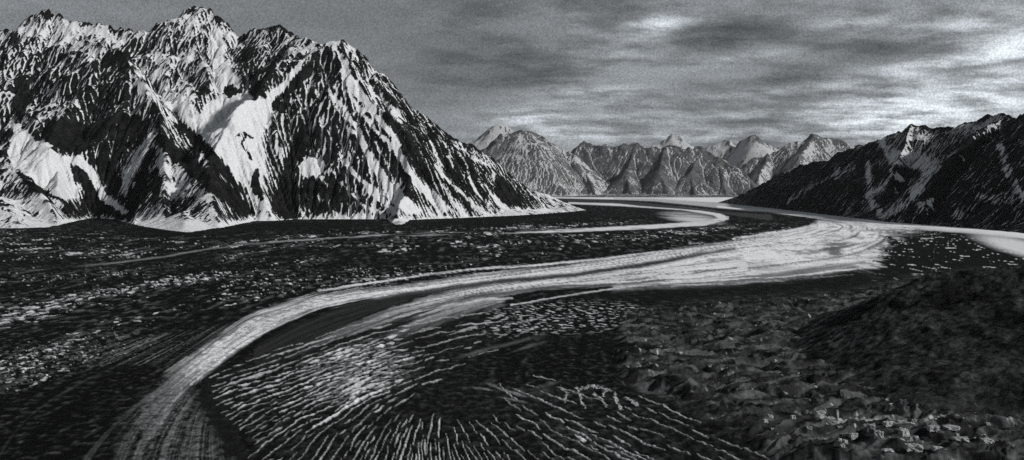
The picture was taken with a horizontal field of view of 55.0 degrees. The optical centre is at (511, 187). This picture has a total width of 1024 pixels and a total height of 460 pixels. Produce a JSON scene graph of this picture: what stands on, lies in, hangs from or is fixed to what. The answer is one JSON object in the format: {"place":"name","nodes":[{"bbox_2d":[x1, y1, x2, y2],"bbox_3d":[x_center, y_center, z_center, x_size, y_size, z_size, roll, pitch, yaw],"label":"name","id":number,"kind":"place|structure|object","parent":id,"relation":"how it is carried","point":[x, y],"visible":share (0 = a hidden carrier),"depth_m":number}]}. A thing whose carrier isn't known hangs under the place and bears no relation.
{"place":"outdoors","nodes":[
{"label":"outdoors","id":0,"kind":"place"},
{"bbox_2d":[0,5,583,231],"bbox_3d":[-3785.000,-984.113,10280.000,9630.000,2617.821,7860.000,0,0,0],"label":"mountain","id":1,"kind":"structure","parent":0,"point":[193,118],"depth_m":10049.71},
{"bbox_2d":[464,124,513,149],"bbox_3d":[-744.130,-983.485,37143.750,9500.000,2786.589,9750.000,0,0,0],"label":"mountain","id":2,"kind":"structure","parent":0,"point":[485,139],"depth_m":36645.26},
{"bbox_2d":[0,197,1023,459],"bbox_3d":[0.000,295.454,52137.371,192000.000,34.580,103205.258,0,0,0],"label":"glacier","id":3,"kind":"object","parent":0,"point":[628,329],"visible":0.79,"depth_m":1963.15},
{"bbox_2d":[814,410,825,414],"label":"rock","id":4,"kind":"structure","parent":3,"relation":"on","point":[823,412],"depth_m":1247.40},
{"bbox_2d":[848,432,857,439],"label":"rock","id":5,"kind":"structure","parent":3,"relation":"on","point":[852,436],"depth_m":1153.47},
{"bbox_2d":[854,417,868,421],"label":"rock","id":6,"kind":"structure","parent":3,"relation":"on","point":[862,420],"depth_m":1205.28},
{"bbox_2d":[863,423,874,429],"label":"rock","id":7,"kind":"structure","parent":3,"relation":"on","point":[871,426],"depth_m":1162.38},
{"bbox_2d":[874,430,883,437],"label":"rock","id":8,"kind":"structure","parent":3,"relation":"on","point":[878,433],"depth_m":1137.63},
{"bbox_2d":[882,421,892,426],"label":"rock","id":9,"kind":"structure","parent":3,"relation":"on","point":[887,423],"depth_m":1184.56},
{"bbox_2d":[880,448,894,452],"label":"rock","id":10,"kind":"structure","parent":3,"relation":"on","point":[891,450],"depth_m":1097.30},
{"bbox_2d":[897,427,909,436],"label":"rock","id":11,"kind":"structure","parent":3,"relation":"on","point":[905,432],"depth_m":1162.91},
{"bbox_2d":[903,443,922,451],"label":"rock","id":12,"kind":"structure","parent":3,"relation":"on","point":[915,447],"depth_m":1075.01},
{"bbox_2d":[909,436,918,440],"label":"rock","id":13,"kind":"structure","parent":3,"relation":"on","point":[912,438],"depth_m":1148.35},
{"bbox_2d":[927,425,939,431],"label":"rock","id":14,"kind":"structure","parent":3,"relation":"on","point":[931,428],"depth_m":1161.50},
{"bbox_2d":[930,446,946,451],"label":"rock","id":15,"kind":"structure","parent":3,"relation":"on","point":[933,448],"depth_m":1080.44},
{"bbox_2d":[942,424,959,430],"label":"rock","id":16,"kind":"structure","parent":3,"relation":"on","point":[953,427],"depth_m":1177.10},
{"bbox_2d":[953,436,968,442],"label":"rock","id":17,"kind":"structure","parent":3,"relation":"on","point":[965,439],"depth_m":1143.36},
{"bbox_2d":[980,438,994,443],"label":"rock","id":18,"kind":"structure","parent":3,"relation":"on","point":[988,440],"depth_m":1094.81},
{"bbox_2d":[0,0,1023,151],"label":"sky","id":19,"kind":"structure","parent":0,"point":[569,73]},
{"bbox_2d":[480,130,609,196],"bbox_3d":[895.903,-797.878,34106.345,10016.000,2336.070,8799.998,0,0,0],"label":"mountain","id":20,"kind":"structure","parent":0,"point":[534,162],"depth_m":32173.59},
{"bbox_2d":[603,134,693,148],"bbox_3d":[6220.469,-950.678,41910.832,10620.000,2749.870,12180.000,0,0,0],"label":"mountain","id":21,"kind":"structure","parent":0,"point":[676,140],"depth_m":42717.33},
{"bbox_2d":[567,141,756,197],"bbox_3d":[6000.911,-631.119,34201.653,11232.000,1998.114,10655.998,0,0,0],"label":"mountain","id":22,"kind":"structure","parent":0,"point":[633,170],"depth_m":32266.74},
{"bbox_2d":[705,134,780,167],"bbox_3d":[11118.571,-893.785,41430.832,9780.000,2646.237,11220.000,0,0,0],"label":"mountain","id":23,"kind":"structure","parent":0,"point":[743,152],"depth_m":40837.01},
{"bbox_2d":[740,134,856,185],"bbox_3d":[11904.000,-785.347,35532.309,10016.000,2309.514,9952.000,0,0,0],"label":"mountain","id":24,"kind":"structure","parent":0,"point":[789,157],"depth_m":34874.98},
{"bbox_2d":[718,113,1023,232],"bbox_3d":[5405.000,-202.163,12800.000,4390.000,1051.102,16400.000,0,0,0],"label":"mountain","id":25,"kind":"structure","parent":0,"point":[967,175],"depth_m":9483.37},
{"bbox_2d":[792,263,1023,421],"bbox_3d":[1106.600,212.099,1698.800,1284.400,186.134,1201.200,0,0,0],"label":"hill","id":26,"kind":"structure","parent":0,"point":[941,341],"depth_m":1601.01}
]}

